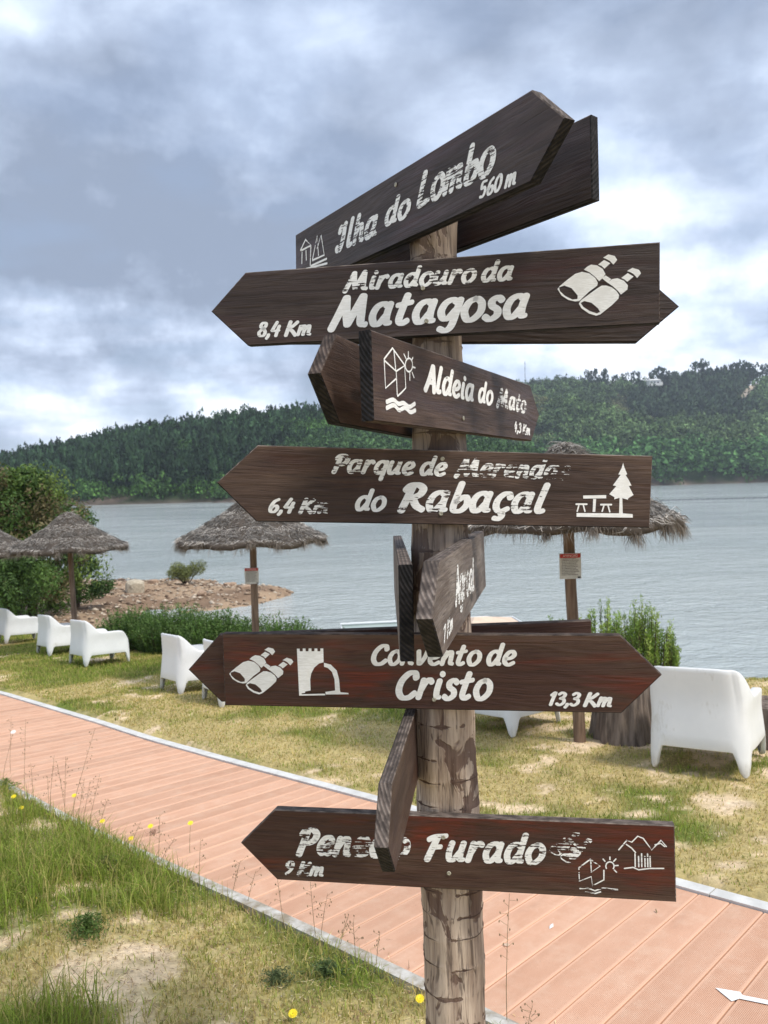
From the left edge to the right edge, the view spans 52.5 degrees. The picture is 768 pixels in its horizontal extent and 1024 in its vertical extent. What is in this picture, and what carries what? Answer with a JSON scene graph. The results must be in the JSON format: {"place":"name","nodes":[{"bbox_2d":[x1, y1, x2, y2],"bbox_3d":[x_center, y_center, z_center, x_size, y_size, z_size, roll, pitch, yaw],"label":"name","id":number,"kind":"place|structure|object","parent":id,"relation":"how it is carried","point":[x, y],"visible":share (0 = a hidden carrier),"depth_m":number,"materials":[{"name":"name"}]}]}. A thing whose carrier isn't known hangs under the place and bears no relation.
{"place":"outdoors","nodes":[
{"label":"outdoors","id":0,"kind":"place"},
{"bbox_2d":[47,444,272,505],"bbox_3d":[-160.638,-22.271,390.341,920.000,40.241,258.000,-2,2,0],"label":"hill","id":1,"kind":"structure","parent":0,"point":[176,497],"depth_m":279.12,"materials":[{"name":"green plant"}]},
{"bbox_2d":[0,399,390,501],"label":"dark pine wood","id":2,"kind":"object","parent":1,"relation":"on","point":[137,457],"visible":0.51,"depth_m":309.71,"materials":[{"name":"green plant"}]},
{"bbox_2d":[213,497,234,502],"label":"hill","id":3,"kind":"structure","parent":0,"point":[224,500],"depth_m":262.32,"materials":[{"name":"grey stone"}]},
{"bbox_2d":[211,428,542,500],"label":"green spur wood","id":4,"kind":"object","parent":3,"relation":"on","point":[359,439],"visible":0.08,"depth_m":299.89,"materials":[{"name":"green plant"}]},
{"bbox_2d":[0,577,767,1023],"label":"ground","id":5,"kind":"structure","parent":0,"point":[696,875],"depth_m":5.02,"materials":[{"name":"soil"}]},
{"bbox_2d":[1,777,21,790],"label":"bushy weed","id":6,"kind":"object","parent":5,"relation":"on","point":[6,780],"visible":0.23,"depth_m":5.65,"materials":[{"name":"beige plant"}]},
{"bbox_2d":[0,462,30,607],"label":"broadleaf tree","id":7,"kind":"object","parent":5,"relation":"on","point":[5,480],"visible":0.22,"depth_m":20.93,"materials":[{"name":"green plant"}]},
{"bbox_2d":[0,529,30,561],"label":"straw parasol","id":8,"kind":"object","parent":5,"relation":"on","point":[6,540],"visible":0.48,"depth_m":15.37,"materials":[{"name":"grey wicker"}]},
{"bbox_2d":[0,608,37,643],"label":"armchair","id":9,"kind":"object","parent":5,"relation":"on","point":[11,623],"visible":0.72,"depth_m":16.08,"materials":[{"name":"white plastic"}]},
{"bbox_2d":[20,719,28,795],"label":"grass stalk","id":10,"kind":"object","parent":5,"relation":"on","point":[24,760],"depth_m":5.44,"materials":[{"name":"brown plant"}]},
{"bbox_2d":[0,555,64,616],"label":"broadleaf tree","id":11,"kind":"object","parent":5,"relation":"on","point":[12,569],"visible":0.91,"depth_m":19.25,"materials":[{"name":"green plant"}]},
{"bbox_2d":[46,758,57,805],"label":"grass stalk","id":12,"kind":"object","parent":5,"relation":"on","point":[51,784],"depth_m":4.99,"materials":[{"name":"brown plant"}]},
{"bbox_2d":[36,614,70,655],"bbox_3d":[-5.785,2.187,14.056,0.797,0.715,0.689,1,-4,-43],"label":"armchair","id":13,"kind":"object","parent":5,"relation":"on","point":[52,632],"visible":0.61,"depth_m":13.68,"materials":[{"name":"white plastic"}]},
{"bbox_2d":[0,461,114,615],"label":"broadleaf tree","id":14,"kind":"object","parent":5,"relation":"on","point":[35,499],"visible":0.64,"depth_m":21.59,"materials":[{"name":"green plant"}]},
{"bbox_2d":[6,511,130,619],"bbox_3d":[-5.763,1.342,14.334,2.190,2.727,2.213,-2,2,0],"label":"straw parasol","id":15,"kind":"object","parent":5,"relation":"on","point":[69,533],"visible":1,"depth_m":13.84,"materials":[{"name":"grey wood"}]},
{"bbox_2d":[76,778,84,818],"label":"grass stalk","id":16,"kind":"object","parent":5,"relation":"on","point":[82,792],"depth_m":4.86,"materials":[{"name":"brown plant"}]},
{"bbox_2d":[45,554,117,607],"label":"broadleaf tree","id":17,"kind":"object","parent":5,"relation":"on","point":[94,590],"visible":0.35,"depth_m":23.78,"materials":[{"name":"green plant"}]},
{"bbox_2d":[71,730,94,816],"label":"grass stalk","id":18,"kind":"object","parent":5,"relation":"on","point":[83,768],"depth_m":4.79,"materials":[{"name":"brown plant"}]},
{"bbox_2d":[83,781,93,823],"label":"grass stalk","id":19,"kind":"object","parent":5,"relation":"on","point":[88,796],"depth_m":4.83,"materials":[{"name":"brown plant"}]},
{"bbox_2d":[58,909,124,951],"bbox_3d":[-1.252,1.729,3.277,0.309,0.104,0.298,-2,2,-13],"label":"green weed","id":20,"kind":"object","parent":5,"relation":"on","point":[87,922],"visible":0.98,"depth_m":3.27,"materials":[{"name":"green plant"}]},
{"bbox_2d":[89,775,100,824],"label":"grass stalk","id":21,"kind":"object","parent":5,"relation":"on","point":[95,793],"depth_m":4.78,"materials":[{"name":"brown plant"}]},
{"bbox_2d":[69,619,129,666],"bbox_3d":[-4.607,2.077,12.602,0.797,0.715,0.689,2,-4,-45],"label":"armchair","id":22,"kind":"object","parent":5,"relation":"on","point":[88,641],"visible":1,"depth_m":12.30,"materials":[{"name":"white plastic"}]},
{"bbox_2d":[97,799,110,830],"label":"grass stalk","id":23,"kind":"object","parent":5,"relation":"on","point":[103,812],"depth_m":4.61,"materials":[{"name":"brown plant"}]},
{"bbox_2d":[81,849,129,879],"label":"grey weed","id":24,"kind":"object","parent":5,"relation":"on","point":[108,863],"visible":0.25,"depth_m":4.05,"materials":[{"name":"green plant"}]},
{"bbox_2d":[0,771,240,1023],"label":"tall grass","id":25,"kind":"structure","parent":5,"relation":"on","point":[39,867],"depth_m":3.68,"materials":[{"name":"green plant"}]},
{"bbox_2d":[94,605,168,649],"bbox_3d":[-4.649,2.146,14.519,1.524,0.886,1.244,-2,2,0],"label":"rosemary shrub","id":26,"kind":"object","parent":5,"relation":"on","point":[124,625],"visible":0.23,"depth_m":14.28,"materials":[{"name":"green plant"}]},
{"bbox_2d":[125,579,144,592],"bbox_3d":[-9.316,2.868,29.102,0.640,0.651,0.880,-2,2,-25],"label":"boulder","id":27,"kind":"object","parent":5,"relation":"on","point":[134,586],"visible":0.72,"depth_m":28.75,"materials":[{"name":"stone"}]},
{"bbox_2d":[147,579,158,583],"bbox_3d":[-9.515,2.887,32.104,0.432,0.217,0.320,-1,2,16],"label":"boulder","id":28,"kind":"object","parent":5,"relation":"on","point":[152,581],"visible":0.82,"depth_m":31.97,"materials":[{"name":"stone"}]},
{"bbox_2d":[15,578,293,626],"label":"shore stones","id":29,"kind":"object","parent":5,"relation":"on","point":[126,595],"visible":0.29,"depth_m":27.69,"materials":[{"name":"stone"}]},
{"bbox_2d":[154,811,164,862],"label":"grass stalk","id":30,"kind":"object","parent":5,"relation":"on","point":[159,827],"depth_m":4.19,"materials":[{"name":"brown plant"}]},
{"bbox_2d":[162,835,173,856],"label":"grass stalk","id":31,"kind":"object","parent":5,"relation":"on","point":[168,847],"depth_m":4.20,"materials":[{"name":"brown plant"}]},
{"bbox_2d":[162,604,174,609],"bbox_3d":[-7.359,3.275,26.616,0.432,0.217,0.320,-1,2,24],"label":"boulder","id":32,"kind":"object","parent":5,"relation":"on","point":[171,608],"visible":0.47,"depth_m":26.48,"materials":[{"name":"stone"}]},
{"bbox_2d":[128,601,219,653],"bbox_3d":[-3.675,2.070,13.988,1.805,0.990,1.237,-2,2,0],"label":"rosemary shrub","id":33,"kind":"object","parent":5,"relation":"on","point":[148,639],"visible":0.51,"depth_m":13.74,"materials":[{"name":"green plant"}]},
{"bbox_2d":[160,633,203,693],"bbox_3d":[-2.352,1.868,9.816,0.797,0.715,0.689,1,-4,-38],"label":"armchair","id":34,"kind":"object","parent":5,"relation":"on","point":[181,655],"visible":0.51,"depth_m":9.43,"materials":[{"name":"white plastic"}]},
{"bbox_2d":[165,559,206,583],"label":"spit bush","id":35,"kind":"object","parent":5,"relation":"on","point":[187,571],"visible":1,"depth_m":31.34,"materials":[{"name":"green plant"}]},
{"bbox_2d":[194,839,206,869],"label":"grass stalk","id":36,"kind":"object","parent":5,"relation":"on","point":[203,854],"depth_m":3.92,"materials":[{"name":"brown plant"}]},
{"bbox_2d":[197,590,206,595],"bbox_3d":[-6.576,2.949,28.107,0.320,0.217,0.352,-2,2,-16],"label":"boulder","id":37,"kind":"object","parent":5,"relation":"on","point":[201,593],"visible":0.98,"depth_m":27.97,"materials":[{"name":"stone"}]},
{"bbox_2d":[202,639,224,707],"bbox_3d":[-1.633,1.802,8.944,0.797,0.715,0.689,0,-4,-32],"label":"armchair","id":38,"kind":"object","parent":5,"relation":"on","point":[206,645],"visible":0.09,"depth_m":8.85,"materials":[{"name":"white plastic"}]},
{"bbox_2d":[171,606,260,644],"bbox_3d":[-2.908,2.053,13.568,1.597,0.952,1.200,-2,2,0],"label":"rosemary shrub","id":39,"kind":"object","parent":5,"relation":"on","point":[222,624],"visible":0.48,"depth_m":13.38,"materials":[{"name":"green plant"}]},
{"bbox_2d":[223,582,235,585],"bbox_3d":[-6.150,2.917,31.107,0.512,0.217,0.320,-3,2,-41],"label":"boulder","id":40,"kind":"object","parent":5,"relation":"on","point":[229,583],"visible":0.56,"depth_m":30.99,"materials":[{"name":"stone"}]},
{"bbox_2d":[232,855,247,893],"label":"dry weed","id":41,"kind":"object","parent":5,"relation":"on","point":[237,871],"visible":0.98,"depth_m":3.79,"materials":[{"name":"brown plant"}]},
{"bbox_2d":[239,585,250,588],"bbox_3d":[-5.274,2.891,29.607,0.512,0.217,0.320,-3,2,-33],"label":"boulder","id":42,"kind":"object","parent":5,"relation":"on","point":[245,587],"visible":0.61,"depth_m":29.48,"materials":[{"name":"stone"}]},
{"bbox_2d":[170,501,329,631],"bbox_3d":[-1.800,1.078,10.641,2.214,2.675,2.140,-2,2,0],"label":"straw parasol","id":43,"kind":"object","parent":5,"relation":"on","point":[235,526],"visible":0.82,"depth_m":10.04,"materials":[{"name":"grey wood"}]},
{"bbox_2d":[0,773,502,1023],"bbox_3d":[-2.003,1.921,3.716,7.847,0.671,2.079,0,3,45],"label":"verge grass","id":44,"kind":"structure","parent":5,"relation":"on","point":[89,893],"depth_m":3.21,"materials":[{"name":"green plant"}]},
{"bbox_2d":[246,867,261,899],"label":"dry weed","id":45,"kind":"object","parent":5,"relation":"on","point":[251,882],"visible":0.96,"depth_m":3.70,"materials":[{"name":"brown plant"}]},
{"bbox_2d":[0,779,518,1023],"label":"kerb line","id":46,"kind":"object","parent":5,"relation":"on","point":[403,974],"visible":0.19,"depth_m":3.40,"materials":[{"name":"grey concrete"}]},
{"bbox_2d":[230,610,322,631],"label":"rosemary shrub","id":47,"kind":"object","parent":5,"relation":"on","point":[270,627],"visible":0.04,"depth_m":13.28,"materials":[{"name":"green plant"}]},
{"bbox_2d":[274,879,284,927],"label":"dry weed","id":48,"kind":"object","parent":5,"relation":"on","point":[280,901],"visible":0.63,"depth_m":3.47,"materials":[{"name":"brown plant"}]},
{"bbox_2d":[260,965,303,991],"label":"weed","id":49,"kind":"object","parent":5,"relation":"on","point":[274,975],"visible":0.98,"depth_m":2.95,"materials":[{"name":"green plant"}]},
{"bbox_2d":[288,1009,296,1019],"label":"yellow flower","id":50,"kind":"object","parent":5,"relation":"on","point":[291,1013],"visible":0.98,"depth_m":2.70,"materials":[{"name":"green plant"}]},
{"bbox_2d":[303,883,320,935],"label":"dry weed","id":51,"kind":"object","parent":5,"relation":"on","point":[312,905],"visible":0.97,"depth_m":3.33,"materials":[{"name":"brown plant"}]},
{"bbox_2d":[316,891,332,934],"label":"dry weed","id":52,"kind":"object","parent":5,"relation":"on","point":[324,910],"visible":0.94,"depth_m":3.35,"materials":[{"name":"brown plant"}]},
{"bbox_2d":[294,953,361,986],"bbox_3d":[-0.202,1.764,3.008,0.272,0.067,0.261,0,2,35],"label":"weed","id":53,"kind":"object","parent":5,"relation":"on","point":[325,967],"visible":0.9,"depth_m":3.01,"materials":[{"name":"green plant"}]},
{"bbox_2d":[338,914,348,943],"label":"dry weed","id":54,"kind":"object","parent":5,"relation":"on","point":[344,927],"visible":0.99,"depth_m":3.27,"materials":[{"name":"brown plant"}]},
{"bbox_2d":[346,915,363,954],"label":"dry weed","id":55,"kind":"object","parent":5,"relation":"on","point":[354,934],"visible":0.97,"depth_m":3.18,"materials":[{"name":"brown plant"}]},
{"bbox_2d":[373,931,383,962],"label":"dry weed","id":56,"kind":"object","parent":5,"relation":"on","point":[377,943],"visible":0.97,"depth_m":3.10,"materials":[{"name":"brown plant"}]},
{"bbox_2d":[0,691,767,913],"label":"kerb line","id":57,"kind":"object","parent":5,"relation":"on","point":[726,896],"visible":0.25,"depth_m":5.76,"materials":[{"name":"concrete"}]},
{"bbox_2d":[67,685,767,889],"bbox_3d":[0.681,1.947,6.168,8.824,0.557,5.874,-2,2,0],"label":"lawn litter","id":58,"kind":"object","parent":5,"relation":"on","point":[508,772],"visible":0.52,"depth_m":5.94,"materials":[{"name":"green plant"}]},
{"bbox_2d":[416,994,423,1005],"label":"yellow flower","id":59,"kind":"object","parent":5,"relation":"on","point":[420,997],"visible":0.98,"depth_m":2.79,"materials":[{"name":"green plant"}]},
{"bbox_2d":[189,90,678,1023],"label":"signpost","id":60,"kind":"object","parent":5,"relation":"on","point":[385,298],"visible":1,"depth_m":1.80,"materials":[{"name":"brown wood"}]},
{"bbox_2d":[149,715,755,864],"bbox_3d":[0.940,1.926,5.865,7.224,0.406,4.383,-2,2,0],"label":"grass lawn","id":61,"kind":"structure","parent":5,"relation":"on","point":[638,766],"depth_m":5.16,"materials":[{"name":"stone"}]},
{"bbox_2d":[499,893,517,1019],"bbox_3d":[0.435,1.587,2.709,0.067,0.529,0.040,-2,2,0],"label":"dry weed","id":62,"kind":"object","parent":5,"relation":"on","point":[507,951],"visible":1,"depth_m":2.71,"materials":[{"name":"brown plant"}]},
{"bbox_2d":[475,710,560,737],"bbox_3d":[1.173,1.639,7.290,0.797,0.715,0.689,1,-4,-43],"label":"armchair","id":63,"kind":"object","parent":5,"relation":"on","point":[511,719],"visible":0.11,"depth_m":6.84,"materials":[{"name":"white plastic"}]},
{"bbox_2d":[468,441,692,742],"bbox_3d":[1.556,0.751,6.603,2.017,2.711,2.029,-2,2,0],"label":"straw parasol","id":64,"kind":"object","parent":5,"relation":"on","point":[663,518],"visible":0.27,"depth_m":6.02,"materials":[{"name":"grey wood"}]},
{"bbox_2d":[579,596,629,638],"bbox_3d":[2.528,1.550,9.061,0.766,1.150,0.472,-2,2,0],"label":"rosemary shrub","id":65,"kind":"object","parent":5,"relation":"on","point":[607,624],"visible":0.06,"depth_m":9.04,"materials":[{"name":"green plant"}]},
{"bbox_2d":[588,686,651,746],"bbox_3d":[2.084,1.717,6.662,0.613,0.570,0.608,-2,2,0],"label":"tree stump","id":66,"kind":"object","parent":5,"relation":"on","point":[629,725],"visible":0.44,"depth_m":6.46,"materials":[{"name":"brown wood"}]},
{"bbox_2d":[610,595,681,666],"bbox_3d":[2.983,1.515,8.955,0.877,1.187,0.546,-2,2,0],"label":"rosemary shrub","id":67,"kind":"object","parent":5,"relation":"on","point":[644,642],"visible":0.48,"depth_m":8.86,"materials":[{"name":"green plant"}]},
{"bbox_2d":[650,666,765,778],"bbox_3d":[2.470,1.515,5.948,0.723,0.751,0.837,-4,-4,34],"label":"armchair","id":68,"kind":"object","parent":5,"relation":"on","point":[718,710],"visible":0.98,"depth_m":5.60,"materials":[{"name":"white plastic"}]},
{"bbox_2d":[755,700,767,749],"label":"tree stump","id":69,"kind":"object","parent":5,"relation":"on","point":[765,709],"visible":0.14,"depth_m":6.23,"materials":[{"name":"brown wood"}]},
{"bbox_2d":[762,695,767,699],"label":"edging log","id":70,"kind":"object","parent":5,"relation":"on","point":[764,697],"depth_m":7.99,"materials":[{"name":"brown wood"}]},
{"bbox_2d":[0,0,767,456],"label":"sky","id":71,"kind":"structure","parent":0,"point":[156,155],"materials":[{"name":"grey"}]},
{"bbox_2d":[36,482,767,678],"bbox_3d":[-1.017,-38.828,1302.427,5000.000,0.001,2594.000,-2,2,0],"label":"lake","id":72,"kind":"structure","parent":0,"point":[706,589],"depth_m":36.31,"materials":[{"name":"liquid"}]},
{"bbox_2d":[340,616,521,627],"bbox_3d":[1.291,3.148,21.316,4.966,0.480,1.670,-2,2,-6],"label":"moored boat","id":73,"kind":"object","parent":72,"relation":"on","point":[483,619],"visible":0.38,"depth_m":21.68,"materials":[{"name":"white plastic"}]},
{"bbox_2d":[654,497,767,500],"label":"buoy line","id":74,"kind":"object","parent":72,"relation":"on","point":[717,498],"visible":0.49,"depth_m":146.37,"materials":[{"name":"plastic"}]},
{"bbox_2d":[519,387,767,485],"bbox_3d":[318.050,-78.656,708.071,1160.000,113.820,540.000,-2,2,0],"label":"hill","id":75,"kind":"structure","parent":0,"point":[693,478],"depth_m":511.10,"materials":[{"name":"green plant"}]},
{"bbox_2d":[584,369,593,382],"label":"eucalyptus tree","id":76,"kind":"object","parent":75,"relation":"on","point":[588,376],"visible":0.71,"depth_m":748.15,"materials":[{"name":"green plant"}]},
{"bbox_2d":[590,368,602,382],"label":"eucalyptus tree","id":77,"kind":"object","parent":75,"relation":"on","point":[594,373],"visible":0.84,"depth_m":747.03,"materials":[{"name":"green plant"}]},
{"bbox_2d":[601,368,608,382],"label":"eucalyptus tree","id":78,"kind":"object","parent":75,"relation":"on","point":[604,373],"visible":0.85,"depth_m":747.42,"materials":[{"name":"green plant"}]},
{"bbox_2d":[610,374,618,382],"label":"eucalyptus tree","id":79,"kind":"object","parent":75,"relation":"on","point":[615,377],"visible":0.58,"depth_m":747.85,"materials":[{"name":"green plant"}]},
{"bbox_2d":[618,373,627,382],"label":"eucalyptus tree","id":80,"kind":"object","parent":75,"relation":"on","point":[623,378],"visible":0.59,"depth_m":746.47,"materials":[{"name":"green plant"}]},
{"bbox_2d":[486,366,767,483],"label":"green hill wood","id":81,"kind":"object","parent":75,"relation":"on","point":[710,421],"visible":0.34,"depth_m":566.28,"materials":[{"name":"green plant"}]},
{"bbox_2d":[625,371,634,385],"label":"eucalyptus tree","id":82,"kind":"object","parent":75,"relation":"on","point":[633,377],"visible":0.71,"depth_m":747.07,"materials":[{"name":"green plant"}]},
{"bbox_2d":[633,370,643,383],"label":"eucalyptus tree","id":83,"kind":"object","parent":75,"relation":"on","point":[638,374],"visible":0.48,"depth_m":747.16,"materials":[{"name":"green plant"}]},
{"bbox_2d":[648,369,657,388],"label":"eucalyptus tree","id":84,"kind":"object","parent":75,"relation":"on","point":[652,375],"visible":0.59,"depth_m":745.97,"materials":[{"name":"green plant"}]},
{"bbox_2d":[646,379,662,386],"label":"hilltop house","id":85,"kind":"structure","parent":75,"relation":"on","point":[657,382],"depth_m":734.66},
{"bbox_2d":[654,366,664,386],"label":"eucalyptus tree","id":86,"kind":"object","parent":75,"relation":"on","point":[660,375],"visible":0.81,"depth_m":746.20,"materials":[{"name":"green plant"}]},
{"bbox_2d":[661,372,670,387],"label":"eucalyptus tree","id":87,"kind":"object","parent":75,"relation":"on","point":[665,379],"visible":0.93,"depth_m":746.90,"materials":[{"name":"green plant"}]},
{"bbox_2d":[665,369,676,377],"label":"eucalyptus tree","id":88,"kind":"object","parent":75,"relation":"on","point":[671,373],"visible":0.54,"depth_m":745.97,"materials":[{"name":"green plant"}]},
{"bbox_2d":[689,361,698,376],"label":"eucalyptus tree","id":89,"kind":"object","parent":75,"relation":"on","point":[696,366],"visible":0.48,"depth_m":746.10,"materials":[{"name":"green plant"}]},
{"bbox_2d":[692,361,703,374],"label":"eucalyptus tree","id":90,"kind":"object","parent":75,"relation":"on","point":[699,365],"visible":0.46,"depth_m":746.57,"materials":[{"name":"green plant"}]},
{"bbox_2d":[699,358,711,375],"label":"eucalyptus tree","id":91,"kind":"object","parent":75,"relation":"on","point":[705,364],"visible":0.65,"depth_m":745.87,"materials":[{"name":"green plant"}]},
{"bbox_2d":[706,366,715,376],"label":"eucalyptus tree","id":92,"kind":"object","parent":75,"relation":"on","point":[713,371],"visible":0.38,"depth_m":748.18,"materials":[{"name":"green plant"}]},
{"bbox_2d":[726,364,733,370],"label":"eucalyptus tree","id":93,"kind":"object","parent":75,"relation":"on","point":[730,366],"visible":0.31,"depth_m":749.24,"materials":[{"name":"green plant"}]},
{"bbox_2d":[732,359,743,372],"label":"eucalyptus tree","id":94,"kind":"object","parent":75,"relation":"on","point":[736,364],"visible":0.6,"depth_m":745.58,"materials":[{"name":"green plant"}]},
{"bbox_2d":[742,360,749,385],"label":"eucalyptus tree","id":95,"kind":"object","parent":75,"relation":"on","point":[744,366],"visible":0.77,"depth_m":746.61,"materials":[{"name":"green plant"}]},
{"bbox_2d":[746,361,757,384],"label":"eucalyptus tree","id":96,"kind":"object","parent":75,"relation":"on","point":[753,371],"visible":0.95,"depth_m":746.97,"materials":[{"name":"green plant"}]},
{"bbox_2d":[751,362,763,383],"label":"eucalyptus tree","id":97,"kind":"object","parent":75,"relation":"on","point":[757,375],"visible":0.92,"depth_m":747.30,"materials":[{"name":"grey plant"}]},
{"bbox_2d":[758,363,767,378],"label":"eucalyptus tree","id":98,"kind":"object","parent":75,"relation":"on","point":[763,371],"visible":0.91,"depth_m":747.46,"materials":[{"name":"grey plant"}]},
{"bbox_2d":[741,385,753,397],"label":"path","id":99,"kind":"structure","parent":0,"point":[749,390],"depth_m":712.51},
{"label":"path bed","id":100,"kind":"structure","parent":0,"visible":0},
{"bbox_2d":[0,695,767,1023],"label":"boardwalk","id":101,"kind":"structure","parent":100,"relation":"on","point":[684,957],"depth_m":3.57,"materials":[{"name":"pink"}]},
{"bbox_2d":[15,781,555,1022],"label":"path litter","id":102,"kind":"object","parent":101,"relation":"on","point":[357,937],"visible":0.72,"depth_m":3.24,"materials":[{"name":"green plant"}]},
{"bbox_2d":[716,988,767,1003],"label":"painted arrow","id":103,"kind":"object","parent":101,"relation":"on","point":[731,995],"visible":1,"depth_m":2.83,"materials":[{"name":"paint"}]},
{"bbox_2d":[520,1001,539,1023],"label":"dry weed","id":104,"kind":"object","parent":100,"relation":"on","point":[529,1012],"visible":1,"depth_m":2.68,"materials":[{"name":"brown plant"}]}
]}

